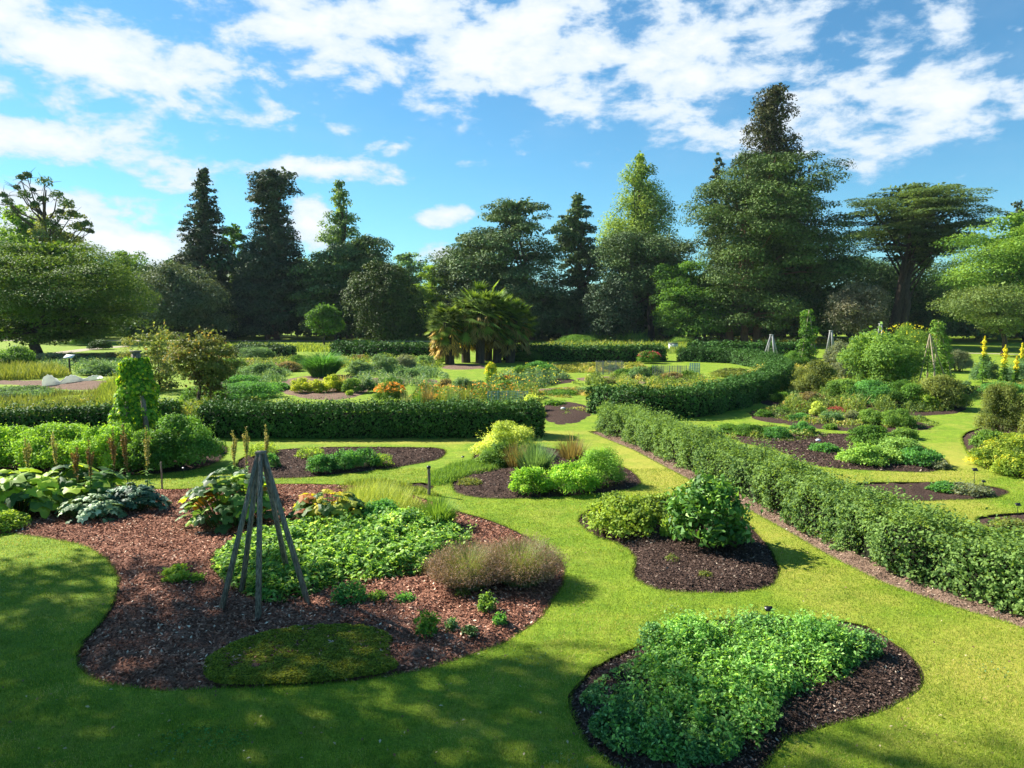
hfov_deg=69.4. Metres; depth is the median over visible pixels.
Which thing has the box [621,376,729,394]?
mixed herbs
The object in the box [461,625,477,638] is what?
plant
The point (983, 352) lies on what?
yellow spire
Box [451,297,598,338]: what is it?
thicket
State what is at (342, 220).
dawn redwood
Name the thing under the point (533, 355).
bush
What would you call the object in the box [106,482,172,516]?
lobed plant
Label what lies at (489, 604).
plant
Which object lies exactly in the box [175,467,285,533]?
rhubarb
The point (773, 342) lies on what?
grey wigwam
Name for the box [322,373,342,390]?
shrub
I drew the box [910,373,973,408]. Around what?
bush
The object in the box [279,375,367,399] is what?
soil bed
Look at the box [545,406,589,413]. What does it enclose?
mixed herbs
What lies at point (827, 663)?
herb sprigs
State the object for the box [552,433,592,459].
reedy plant
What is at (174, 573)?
plant
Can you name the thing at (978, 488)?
shrub
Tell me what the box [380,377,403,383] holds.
bush
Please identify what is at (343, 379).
straw grass
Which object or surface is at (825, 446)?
shrub
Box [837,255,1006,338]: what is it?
shade tree
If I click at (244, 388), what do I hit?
bush
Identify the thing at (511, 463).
brown grass
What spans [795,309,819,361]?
climber column
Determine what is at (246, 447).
dock
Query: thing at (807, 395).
bush
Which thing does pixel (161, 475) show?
wooden stake
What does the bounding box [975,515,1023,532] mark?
soil bed
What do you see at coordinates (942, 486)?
shrub
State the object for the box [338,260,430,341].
yew tree
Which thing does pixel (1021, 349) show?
yellow spire
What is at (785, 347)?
hedge
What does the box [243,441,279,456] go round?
vegetable plant
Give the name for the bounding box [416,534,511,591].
fountain grass
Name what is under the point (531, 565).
fountain grass
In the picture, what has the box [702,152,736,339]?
slim conifer
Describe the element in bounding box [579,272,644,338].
blue cypress
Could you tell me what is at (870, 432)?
shrub
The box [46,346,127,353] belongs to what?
path
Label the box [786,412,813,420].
shrub
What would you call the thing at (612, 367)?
bush
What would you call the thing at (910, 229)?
cedar
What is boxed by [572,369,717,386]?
mixed herbs
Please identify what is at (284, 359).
mixed herbs
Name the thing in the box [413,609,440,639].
plant
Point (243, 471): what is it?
rhubarb
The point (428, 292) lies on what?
bright tree
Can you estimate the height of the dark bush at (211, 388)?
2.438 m
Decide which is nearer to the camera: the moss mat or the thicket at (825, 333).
the moss mat
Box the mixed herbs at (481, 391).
[409,378,544,403]
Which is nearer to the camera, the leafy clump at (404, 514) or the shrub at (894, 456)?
the leafy clump at (404, 514)
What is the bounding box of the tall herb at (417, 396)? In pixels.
[410,386,422,402]
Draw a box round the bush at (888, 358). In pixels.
[835,321,942,384]
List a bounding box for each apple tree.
[162,326,248,404]
[926,279,1023,355]
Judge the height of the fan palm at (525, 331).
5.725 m
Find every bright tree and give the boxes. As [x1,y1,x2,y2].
[220,223,246,280]
[413,263,455,336]
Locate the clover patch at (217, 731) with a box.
[162,725,248,749]
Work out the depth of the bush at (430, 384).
37.84 m
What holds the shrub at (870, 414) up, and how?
on the soil bed at (782, 421)
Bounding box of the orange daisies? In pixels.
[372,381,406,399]
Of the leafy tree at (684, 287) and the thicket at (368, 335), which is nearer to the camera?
the leafy tree at (684, 287)
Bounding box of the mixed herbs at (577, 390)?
[541,386,606,397]
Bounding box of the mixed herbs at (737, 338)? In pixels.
[543,335,857,346]
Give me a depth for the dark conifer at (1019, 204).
109.98 m
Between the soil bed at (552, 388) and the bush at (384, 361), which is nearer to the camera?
the soil bed at (552, 388)
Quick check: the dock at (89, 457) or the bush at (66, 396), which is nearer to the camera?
the dock at (89, 457)
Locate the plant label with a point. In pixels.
(768, 608)
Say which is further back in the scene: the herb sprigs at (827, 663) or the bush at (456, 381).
the bush at (456, 381)
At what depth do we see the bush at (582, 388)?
41.03 m
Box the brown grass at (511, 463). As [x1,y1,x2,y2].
[499,441,527,467]
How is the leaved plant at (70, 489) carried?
on the soil bed at (182, 681)
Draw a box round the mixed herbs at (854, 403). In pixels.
[779,384,965,412]
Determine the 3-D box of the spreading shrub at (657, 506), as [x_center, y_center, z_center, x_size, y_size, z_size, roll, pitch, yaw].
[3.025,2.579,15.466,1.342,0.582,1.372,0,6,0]
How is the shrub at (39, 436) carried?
on the soil bed at (187, 466)
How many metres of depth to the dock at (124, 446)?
16.20 m
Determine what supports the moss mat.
on the soil bed at (182, 681)
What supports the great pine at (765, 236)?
on the lawn at (944, 434)
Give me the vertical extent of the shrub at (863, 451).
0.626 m
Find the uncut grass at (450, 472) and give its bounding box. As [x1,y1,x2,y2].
[425,458,507,485]
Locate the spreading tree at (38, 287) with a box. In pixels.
[0,239,165,354]
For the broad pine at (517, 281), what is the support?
on the lawn at (944, 434)
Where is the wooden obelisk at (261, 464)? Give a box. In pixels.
[219,451,311,620]
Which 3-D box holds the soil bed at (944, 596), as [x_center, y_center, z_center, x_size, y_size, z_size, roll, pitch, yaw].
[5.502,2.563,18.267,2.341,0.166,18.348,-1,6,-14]
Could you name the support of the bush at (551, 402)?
on the soil bed at (555, 414)
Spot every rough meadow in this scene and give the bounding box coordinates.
[219,341,430,351]
[534,338,687,353]
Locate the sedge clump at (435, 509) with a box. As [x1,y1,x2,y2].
[413,489,462,525]
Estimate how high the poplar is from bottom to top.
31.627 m
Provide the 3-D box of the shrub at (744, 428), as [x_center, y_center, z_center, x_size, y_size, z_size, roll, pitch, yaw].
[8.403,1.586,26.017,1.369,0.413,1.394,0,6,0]
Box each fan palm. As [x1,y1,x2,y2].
[424,301,466,364]
[446,296,481,362]
[448,280,514,363]
[463,289,510,360]
[475,290,519,362]
[494,297,539,362]
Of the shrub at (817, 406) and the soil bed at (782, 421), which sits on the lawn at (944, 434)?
the soil bed at (782, 421)
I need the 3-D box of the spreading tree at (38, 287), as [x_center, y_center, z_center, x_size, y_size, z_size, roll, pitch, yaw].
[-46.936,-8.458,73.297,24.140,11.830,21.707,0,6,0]
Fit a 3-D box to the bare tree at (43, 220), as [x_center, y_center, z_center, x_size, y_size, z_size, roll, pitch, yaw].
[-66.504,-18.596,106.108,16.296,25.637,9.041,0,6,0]
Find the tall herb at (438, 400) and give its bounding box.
[433,389,445,401]
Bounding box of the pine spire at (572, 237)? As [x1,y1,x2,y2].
[550,192,605,334]
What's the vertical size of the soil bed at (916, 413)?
0.098 m
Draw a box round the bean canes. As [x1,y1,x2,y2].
[919,334,944,380]
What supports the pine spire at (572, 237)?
on the lawn at (944, 434)
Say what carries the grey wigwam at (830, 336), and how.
on the lawn at (944, 434)
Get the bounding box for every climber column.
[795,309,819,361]
[924,319,955,378]
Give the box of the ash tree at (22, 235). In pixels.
[0,204,105,268]
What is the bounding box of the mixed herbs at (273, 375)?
[206,360,292,400]
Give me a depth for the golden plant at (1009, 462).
19.57 m
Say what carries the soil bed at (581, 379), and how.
on the lawn at (944, 434)
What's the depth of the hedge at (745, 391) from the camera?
32.46 m
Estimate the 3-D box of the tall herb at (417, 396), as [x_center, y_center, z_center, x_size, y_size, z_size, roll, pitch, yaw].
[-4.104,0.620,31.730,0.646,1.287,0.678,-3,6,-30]
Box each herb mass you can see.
[579,655,661,710]
[588,688,745,767]
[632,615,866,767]
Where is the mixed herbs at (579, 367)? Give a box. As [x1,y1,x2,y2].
[547,360,647,372]
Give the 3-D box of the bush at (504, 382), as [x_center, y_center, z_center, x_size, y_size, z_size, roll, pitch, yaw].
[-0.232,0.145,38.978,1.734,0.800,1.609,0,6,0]
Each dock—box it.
[22,436,32,467]
[50,432,58,473]
[69,447,84,487]
[85,440,99,495]
[105,428,122,484]
[119,424,137,486]
[140,429,157,485]
[229,430,239,471]
[242,428,249,471]
[263,424,273,474]
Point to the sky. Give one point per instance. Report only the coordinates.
(429, 113)
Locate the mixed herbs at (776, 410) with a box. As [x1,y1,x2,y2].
[746,402,938,428]
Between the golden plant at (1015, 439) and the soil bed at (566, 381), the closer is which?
the golden plant at (1015, 439)
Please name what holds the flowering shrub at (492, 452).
on the soil bed at (489, 494)
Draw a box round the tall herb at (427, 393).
[420,384,434,403]
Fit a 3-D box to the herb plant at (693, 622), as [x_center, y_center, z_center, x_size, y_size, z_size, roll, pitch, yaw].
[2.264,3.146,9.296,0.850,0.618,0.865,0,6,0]
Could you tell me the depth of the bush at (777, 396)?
35.26 m
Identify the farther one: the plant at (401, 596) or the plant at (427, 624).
the plant at (401, 596)
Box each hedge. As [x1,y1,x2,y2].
[0,392,184,428]
[192,387,546,438]
[233,337,296,357]
[329,335,434,357]
[502,337,668,361]
[585,345,795,418]
[592,399,1023,617]
[686,336,810,356]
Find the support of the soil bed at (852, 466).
on the lawn at (944, 434)
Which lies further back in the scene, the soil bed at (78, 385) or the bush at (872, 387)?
the soil bed at (78, 385)
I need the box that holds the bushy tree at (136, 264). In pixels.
[96,250,155,337]
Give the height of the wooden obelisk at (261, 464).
2.340 m
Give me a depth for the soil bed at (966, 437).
25.43 m
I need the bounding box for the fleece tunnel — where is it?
[42,374,102,385]
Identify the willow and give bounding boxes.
[120,259,238,341]
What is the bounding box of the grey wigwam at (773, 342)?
[765,334,777,353]
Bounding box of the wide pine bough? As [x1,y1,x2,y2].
[433,232,493,310]
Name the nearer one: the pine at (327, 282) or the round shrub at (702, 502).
the round shrub at (702, 502)
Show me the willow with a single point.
(184, 299)
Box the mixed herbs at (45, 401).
[1,394,100,414]
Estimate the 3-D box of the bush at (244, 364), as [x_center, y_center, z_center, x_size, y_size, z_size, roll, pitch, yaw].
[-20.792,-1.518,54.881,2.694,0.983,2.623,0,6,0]
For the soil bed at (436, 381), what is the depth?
46.41 m
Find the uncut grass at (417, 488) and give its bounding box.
[335,476,440,496]
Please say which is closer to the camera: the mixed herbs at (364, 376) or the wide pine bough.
the mixed herbs at (364, 376)
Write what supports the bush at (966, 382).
on the lawn at (944, 434)
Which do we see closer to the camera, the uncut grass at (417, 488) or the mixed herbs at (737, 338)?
the uncut grass at (417, 488)
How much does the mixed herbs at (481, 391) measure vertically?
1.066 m
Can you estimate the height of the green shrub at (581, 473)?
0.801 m
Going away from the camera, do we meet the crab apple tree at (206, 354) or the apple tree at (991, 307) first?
the crab apple tree at (206, 354)
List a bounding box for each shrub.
[0,417,100,468]
[0,423,45,466]
[60,420,142,468]
[115,428,181,472]
[134,412,227,467]
[282,384,291,389]
[289,377,311,391]
[308,379,326,393]
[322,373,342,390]
[341,377,362,391]
[345,390,353,394]
[359,379,374,390]
[468,420,542,458]
[475,441,522,465]
[508,462,553,495]
[546,458,602,494]
[582,490,660,537]
[637,492,676,524]
[660,470,762,547]
[714,423,736,433]
[730,423,767,436]
[753,409,773,416]
[761,425,793,438]
[774,407,789,412]
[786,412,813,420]
[789,421,815,434]
[808,442,839,453]
[809,400,826,414]
[817,409,844,422]
[823,423,837,429]
[827,405,846,411]
[834,440,889,466]
[843,410,860,422]
[844,424,895,444]
[855,407,883,423]
[875,435,924,451]
[876,448,905,463]
[878,408,917,426]
[891,426,921,438]
[900,445,945,465]
[924,479,961,493]
[929,458,952,469]
[947,479,996,496]
[968,426,1004,447]
[972,380,1023,432]
[988,515,1023,531]
[1017,397,1023,433]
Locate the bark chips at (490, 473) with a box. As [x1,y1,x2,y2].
[452,448,639,498]
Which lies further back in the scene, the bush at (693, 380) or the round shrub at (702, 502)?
the bush at (693, 380)
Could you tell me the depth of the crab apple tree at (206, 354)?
33.13 m
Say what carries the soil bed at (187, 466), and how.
on the lawn at (944, 434)
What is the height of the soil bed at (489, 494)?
0.167 m
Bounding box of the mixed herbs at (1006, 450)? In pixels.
[968,441,1023,481]
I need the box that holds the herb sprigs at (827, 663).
[598,603,892,760]
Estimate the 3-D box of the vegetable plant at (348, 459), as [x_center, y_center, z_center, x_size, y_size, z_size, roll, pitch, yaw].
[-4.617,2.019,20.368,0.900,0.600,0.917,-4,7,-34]
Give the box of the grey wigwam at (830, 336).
[826,330,833,351]
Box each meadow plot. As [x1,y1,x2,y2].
[0,359,71,380]
[0,385,112,412]
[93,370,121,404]
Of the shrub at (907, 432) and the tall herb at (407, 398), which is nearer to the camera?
the shrub at (907, 432)
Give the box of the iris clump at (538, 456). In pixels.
[510,438,560,471]
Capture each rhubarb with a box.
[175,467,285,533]
[226,469,267,492]
[285,489,365,524]
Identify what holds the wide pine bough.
on the lawn at (944, 434)
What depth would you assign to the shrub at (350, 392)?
38.45 m
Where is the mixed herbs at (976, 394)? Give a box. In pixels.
[966,379,1023,399]
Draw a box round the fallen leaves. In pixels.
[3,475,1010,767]
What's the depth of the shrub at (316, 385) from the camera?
39.42 m
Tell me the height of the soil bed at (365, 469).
0.168 m
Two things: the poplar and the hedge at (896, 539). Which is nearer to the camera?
the hedge at (896, 539)
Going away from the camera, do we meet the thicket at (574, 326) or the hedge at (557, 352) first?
the hedge at (557, 352)
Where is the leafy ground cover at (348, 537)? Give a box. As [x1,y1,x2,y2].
[210,506,470,602]
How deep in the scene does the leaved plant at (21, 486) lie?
15.50 m
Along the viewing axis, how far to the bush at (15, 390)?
36.31 m
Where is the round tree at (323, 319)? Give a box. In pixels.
[303,302,346,345]
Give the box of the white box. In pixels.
[668,343,677,348]
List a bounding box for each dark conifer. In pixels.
[227,166,315,339]
[978,200,1023,340]
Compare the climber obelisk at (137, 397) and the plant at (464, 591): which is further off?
the climber obelisk at (137, 397)
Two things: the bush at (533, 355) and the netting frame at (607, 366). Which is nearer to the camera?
the netting frame at (607, 366)
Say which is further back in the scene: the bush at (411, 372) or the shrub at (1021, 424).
the bush at (411, 372)
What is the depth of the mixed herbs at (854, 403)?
32.54 m
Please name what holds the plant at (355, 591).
on the soil bed at (182, 681)
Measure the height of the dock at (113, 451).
1.789 m
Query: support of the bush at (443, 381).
on the lawn at (944, 434)
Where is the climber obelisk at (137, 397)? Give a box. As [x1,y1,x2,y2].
[107,350,162,440]
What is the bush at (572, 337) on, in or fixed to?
on the soil bed
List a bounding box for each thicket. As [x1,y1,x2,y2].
[7,263,169,336]
[110,254,331,337]
[316,287,446,337]
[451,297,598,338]
[600,281,749,337]
[703,255,884,338]
[873,271,1023,340]
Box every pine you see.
[284,233,394,339]
[422,196,586,339]
[588,230,702,340]
[676,149,882,341]
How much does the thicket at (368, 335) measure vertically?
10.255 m
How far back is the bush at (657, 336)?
113.53 m
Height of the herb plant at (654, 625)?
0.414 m
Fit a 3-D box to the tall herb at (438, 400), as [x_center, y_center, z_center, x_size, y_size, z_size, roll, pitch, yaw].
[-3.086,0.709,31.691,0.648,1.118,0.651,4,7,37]
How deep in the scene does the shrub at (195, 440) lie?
20.39 m
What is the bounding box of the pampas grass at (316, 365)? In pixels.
[291,349,349,376]
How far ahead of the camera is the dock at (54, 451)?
16.90 m
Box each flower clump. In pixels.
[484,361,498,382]
[497,375,521,383]
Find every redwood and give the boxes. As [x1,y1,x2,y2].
[307,179,361,338]
[725,82,821,339]
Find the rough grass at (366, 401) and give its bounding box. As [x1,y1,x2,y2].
[219,397,545,418]
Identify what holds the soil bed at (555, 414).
on the lawn at (944, 434)
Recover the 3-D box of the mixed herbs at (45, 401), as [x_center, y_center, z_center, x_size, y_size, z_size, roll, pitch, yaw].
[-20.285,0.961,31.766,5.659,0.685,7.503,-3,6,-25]
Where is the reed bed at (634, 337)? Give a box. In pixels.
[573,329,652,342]
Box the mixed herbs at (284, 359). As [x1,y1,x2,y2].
[238,352,443,368]
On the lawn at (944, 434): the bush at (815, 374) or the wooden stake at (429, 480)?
the wooden stake at (429, 480)
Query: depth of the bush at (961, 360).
54.23 m
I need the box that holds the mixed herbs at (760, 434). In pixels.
[724,423,827,440]
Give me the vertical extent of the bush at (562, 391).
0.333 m
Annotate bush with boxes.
[0,345,38,365]
[0,385,79,398]
[35,351,82,361]
[50,394,95,401]
[70,330,94,344]
[75,359,118,374]
[81,352,121,359]
[86,338,112,348]
[114,319,192,391]
[178,359,228,398]
[178,386,229,400]
[222,375,267,384]
[223,381,282,399]
[224,358,248,369]
[237,346,275,358]
[242,363,283,375]
[266,381,288,390]
[277,361,305,370]
[287,354,308,365]
[344,360,371,373]
[367,353,398,371]
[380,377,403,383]
[395,354,416,367]
[398,367,419,376]
[414,381,435,392]
[415,353,434,364]
[436,378,451,387]
[451,376,475,394]
[473,380,491,390]
[492,380,519,389]
[512,365,533,375]
[515,351,543,360]
[522,392,542,403]
[526,361,554,373]
[543,388,577,395]
[543,399,566,405]
[544,367,565,375]
[554,334,606,342]
[575,386,591,389]
[595,376,615,382]
[604,364,619,368]
[614,368,634,377]
[628,365,653,377]
[641,327,661,338]
[648,364,660,374]
[660,371,682,379]
[663,336,695,343]
[671,379,707,386]
[680,370,701,377]
[708,367,751,376]
[768,391,789,401]
[784,350,808,368]
[788,358,839,392]
[796,391,826,403]
[820,378,862,400]
[822,339,861,379]
[835,321,942,384]
[846,378,902,404]
[880,379,924,407]
[881,322,939,363]
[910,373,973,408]
[912,392,940,407]
[942,349,975,371]
[959,380,976,393]
[969,354,1000,380]
[975,380,1021,393]
[1001,359,1023,381]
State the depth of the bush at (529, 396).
32.68 m
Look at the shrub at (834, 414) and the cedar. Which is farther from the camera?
the cedar
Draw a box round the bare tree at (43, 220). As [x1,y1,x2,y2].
[0,168,94,258]
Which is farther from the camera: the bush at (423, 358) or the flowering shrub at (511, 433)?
the bush at (423, 358)
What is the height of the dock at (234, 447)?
1.617 m
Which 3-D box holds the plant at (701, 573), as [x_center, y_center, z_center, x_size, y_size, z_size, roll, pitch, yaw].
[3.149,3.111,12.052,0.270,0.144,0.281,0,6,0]
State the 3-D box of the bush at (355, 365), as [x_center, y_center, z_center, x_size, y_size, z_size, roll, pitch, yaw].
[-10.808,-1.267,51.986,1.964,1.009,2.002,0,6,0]
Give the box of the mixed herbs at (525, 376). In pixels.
[486,362,570,388]
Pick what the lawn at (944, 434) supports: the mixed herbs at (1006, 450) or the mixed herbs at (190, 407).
the mixed herbs at (190, 407)
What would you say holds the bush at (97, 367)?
on the lawn at (944, 434)
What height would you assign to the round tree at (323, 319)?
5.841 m
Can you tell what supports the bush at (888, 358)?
on the soil bed at (916, 413)
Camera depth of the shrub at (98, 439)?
19.79 m
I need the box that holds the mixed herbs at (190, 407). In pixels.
[160,395,297,419]
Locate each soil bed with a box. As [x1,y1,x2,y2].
[0,380,93,384]
[0,445,227,474]
[0,485,563,690]
[18,381,104,389]
[237,447,444,478]
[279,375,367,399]
[374,377,437,384]
[405,484,431,489]
[442,364,485,369]
[452,448,638,498]
[530,377,575,384]
[538,387,582,392]
[545,402,590,424]
[568,623,923,767]
[577,376,685,383]
[578,496,780,592]
[594,432,1023,627]
[724,433,943,472]
[750,409,932,431]
[760,390,967,415]
[860,482,1005,501]
[962,425,1023,478]
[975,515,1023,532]
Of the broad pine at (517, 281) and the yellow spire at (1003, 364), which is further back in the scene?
the broad pine at (517, 281)
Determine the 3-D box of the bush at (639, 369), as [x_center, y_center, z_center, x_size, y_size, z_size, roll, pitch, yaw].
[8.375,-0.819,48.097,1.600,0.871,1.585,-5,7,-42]
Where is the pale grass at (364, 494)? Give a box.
[337,472,422,514]
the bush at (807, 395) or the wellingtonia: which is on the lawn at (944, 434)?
the wellingtonia
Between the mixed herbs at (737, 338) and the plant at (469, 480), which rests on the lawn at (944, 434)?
the mixed herbs at (737, 338)
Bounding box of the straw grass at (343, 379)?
[335,373,349,390]
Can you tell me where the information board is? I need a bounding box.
[63,355,74,371]
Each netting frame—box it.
[488,391,527,403]
[596,360,622,374]
[652,365,686,375]
[690,363,699,373]
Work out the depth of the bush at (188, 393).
35.42 m
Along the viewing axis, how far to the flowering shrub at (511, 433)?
21.88 m
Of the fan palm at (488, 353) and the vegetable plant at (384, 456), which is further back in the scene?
the fan palm at (488, 353)
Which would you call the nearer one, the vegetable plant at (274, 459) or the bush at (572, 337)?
the vegetable plant at (274, 459)
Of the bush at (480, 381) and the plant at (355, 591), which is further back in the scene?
the bush at (480, 381)
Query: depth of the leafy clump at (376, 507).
15.03 m
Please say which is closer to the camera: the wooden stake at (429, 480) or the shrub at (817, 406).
the wooden stake at (429, 480)
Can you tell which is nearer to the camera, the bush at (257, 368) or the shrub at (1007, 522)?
the shrub at (1007, 522)
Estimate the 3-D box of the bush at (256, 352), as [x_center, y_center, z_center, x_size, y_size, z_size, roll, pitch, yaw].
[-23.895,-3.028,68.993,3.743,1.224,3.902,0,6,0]
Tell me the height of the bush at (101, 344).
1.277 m
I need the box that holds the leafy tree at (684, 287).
[645,260,741,340]
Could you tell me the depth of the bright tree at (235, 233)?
131.65 m
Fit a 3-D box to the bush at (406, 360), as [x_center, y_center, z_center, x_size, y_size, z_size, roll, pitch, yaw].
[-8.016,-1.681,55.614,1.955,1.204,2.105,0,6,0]
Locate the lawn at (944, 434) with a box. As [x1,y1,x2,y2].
[0,326,1023,767]
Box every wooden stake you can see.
[160,462,162,488]
[427,466,430,494]
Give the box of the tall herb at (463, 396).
[458,382,472,402]
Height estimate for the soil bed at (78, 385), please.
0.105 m
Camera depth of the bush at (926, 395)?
32.66 m
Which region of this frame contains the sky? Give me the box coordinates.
[0,0,1023,289]
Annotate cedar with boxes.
[829,182,1009,336]
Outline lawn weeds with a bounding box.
[0,487,1008,767]
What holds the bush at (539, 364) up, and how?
on the lawn at (944, 434)
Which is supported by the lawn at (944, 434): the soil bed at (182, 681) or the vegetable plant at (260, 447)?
the soil bed at (182, 681)
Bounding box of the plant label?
[764,606,772,613]
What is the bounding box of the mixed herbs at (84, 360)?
[6,354,122,375]
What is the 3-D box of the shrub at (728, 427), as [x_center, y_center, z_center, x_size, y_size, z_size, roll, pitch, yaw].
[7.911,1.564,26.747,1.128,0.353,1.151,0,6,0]
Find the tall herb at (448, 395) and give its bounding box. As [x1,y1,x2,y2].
[444,386,458,402]
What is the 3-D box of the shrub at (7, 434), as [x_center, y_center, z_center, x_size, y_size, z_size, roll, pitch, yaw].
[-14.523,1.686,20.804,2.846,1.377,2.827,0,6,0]
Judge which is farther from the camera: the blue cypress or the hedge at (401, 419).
the blue cypress
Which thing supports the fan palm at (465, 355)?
on the lawn at (944, 434)
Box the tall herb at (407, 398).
[399,391,412,401]
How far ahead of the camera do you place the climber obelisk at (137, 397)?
23.89 m
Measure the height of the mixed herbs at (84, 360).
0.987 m
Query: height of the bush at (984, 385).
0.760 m
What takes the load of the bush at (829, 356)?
on the lawn at (944, 434)
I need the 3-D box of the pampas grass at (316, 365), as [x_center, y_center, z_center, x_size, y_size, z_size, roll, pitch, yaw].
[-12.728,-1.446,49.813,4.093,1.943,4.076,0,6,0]
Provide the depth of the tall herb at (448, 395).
31.60 m
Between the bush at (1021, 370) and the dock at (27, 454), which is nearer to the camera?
the dock at (27, 454)
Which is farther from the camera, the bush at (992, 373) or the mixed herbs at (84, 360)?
the mixed herbs at (84, 360)
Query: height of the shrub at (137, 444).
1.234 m
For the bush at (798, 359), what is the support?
on the lawn at (944, 434)
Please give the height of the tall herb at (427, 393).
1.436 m
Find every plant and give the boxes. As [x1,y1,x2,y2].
[0,467,63,522]
[23,462,129,511]
[53,493,126,523]
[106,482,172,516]
[158,563,191,583]
[188,571,206,583]
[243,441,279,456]
[267,452,281,466]
[294,446,325,458]
[305,452,337,473]
[330,446,361,469]
[330,579,368,606]
[355,447,383,466]
[367,589,387,602]
[370,452,394,466]
[392,591,416,604]
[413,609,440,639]
[443,616,458,632]
[453,587,470,598]
[456,475,482,485]
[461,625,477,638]
[477,590,498,613]
[492,611,508,626]
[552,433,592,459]
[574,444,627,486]
[637,621,671,649]
[656,610,727,661]
[657,513,675,536]
[664,553,679,562]
[698,569,712,579]
[719,641,807,696]
[731,607,783,636]
[777,609,856,660]
[843,624,887,659]
[962,444,1013,467]
[980,432,1023,453]
[987,451,1023,476]
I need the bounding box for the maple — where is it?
[924,209,1023,327]
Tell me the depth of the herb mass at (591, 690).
8.35 m
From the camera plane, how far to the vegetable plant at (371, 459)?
20.58 m
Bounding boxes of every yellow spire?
[976,336,988,383]
[998,345,1009,381]
[1010,356,1021,383]
[1018,343,1023,360]
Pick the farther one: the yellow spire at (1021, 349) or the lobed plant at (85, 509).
the yellow spire at (1021, 349)
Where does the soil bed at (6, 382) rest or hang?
on the lawn at (944, 434)
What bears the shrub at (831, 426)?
on the soil bed at (782, 421)
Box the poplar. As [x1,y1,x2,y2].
[593,150,679,258]
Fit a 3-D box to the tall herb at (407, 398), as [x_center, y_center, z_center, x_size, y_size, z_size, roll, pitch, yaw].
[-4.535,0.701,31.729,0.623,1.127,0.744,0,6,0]
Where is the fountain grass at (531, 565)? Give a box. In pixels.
[476,530,569,588]
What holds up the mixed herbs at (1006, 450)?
on the soil bed at (966, 437)
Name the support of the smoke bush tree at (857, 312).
on the lawn at (944, 434)
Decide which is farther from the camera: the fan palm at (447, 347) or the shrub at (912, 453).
the fan palm at (447, 347)
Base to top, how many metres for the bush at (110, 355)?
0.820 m
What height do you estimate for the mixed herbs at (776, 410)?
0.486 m
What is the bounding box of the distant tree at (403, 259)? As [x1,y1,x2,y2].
[392,251,432,285]
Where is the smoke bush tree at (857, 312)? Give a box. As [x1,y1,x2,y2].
[822,278,894,337]
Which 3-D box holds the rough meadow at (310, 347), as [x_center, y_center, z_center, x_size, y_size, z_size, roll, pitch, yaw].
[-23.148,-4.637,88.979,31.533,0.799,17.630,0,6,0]
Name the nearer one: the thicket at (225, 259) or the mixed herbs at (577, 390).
the mixed herbs at (577, 390)
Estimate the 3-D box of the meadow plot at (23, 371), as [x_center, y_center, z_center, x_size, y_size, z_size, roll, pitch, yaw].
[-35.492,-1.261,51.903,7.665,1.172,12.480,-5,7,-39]
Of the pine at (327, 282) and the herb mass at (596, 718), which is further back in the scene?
the pine at (327, 282)
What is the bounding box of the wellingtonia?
[169,166,240,339]
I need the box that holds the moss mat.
[202,623,398,684]
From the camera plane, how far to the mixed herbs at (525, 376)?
45.35 m
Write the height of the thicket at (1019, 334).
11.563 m
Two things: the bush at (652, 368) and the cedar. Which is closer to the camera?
the bush at (652, 368)
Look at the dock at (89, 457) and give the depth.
16.01 m
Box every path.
[2,340,516,341]
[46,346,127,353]
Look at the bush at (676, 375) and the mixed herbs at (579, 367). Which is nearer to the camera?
the bush at (676, 375)
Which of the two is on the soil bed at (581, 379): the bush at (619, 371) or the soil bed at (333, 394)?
the bush at (619, 371)
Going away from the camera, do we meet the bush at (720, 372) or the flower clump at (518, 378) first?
the flower clump at (518, 378)
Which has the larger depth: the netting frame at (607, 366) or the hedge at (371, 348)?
the hedge at (371, 348)
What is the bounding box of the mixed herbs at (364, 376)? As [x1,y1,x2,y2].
[345,363,448,385]
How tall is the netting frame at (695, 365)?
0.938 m
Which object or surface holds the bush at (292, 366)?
on the lawn at (944, 434)
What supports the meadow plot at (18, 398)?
on the lawn at (944, 434)
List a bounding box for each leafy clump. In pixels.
[362,497,398,519]
[377,506,432,535]
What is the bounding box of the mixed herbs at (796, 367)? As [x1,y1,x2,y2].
[744,360,863,385]

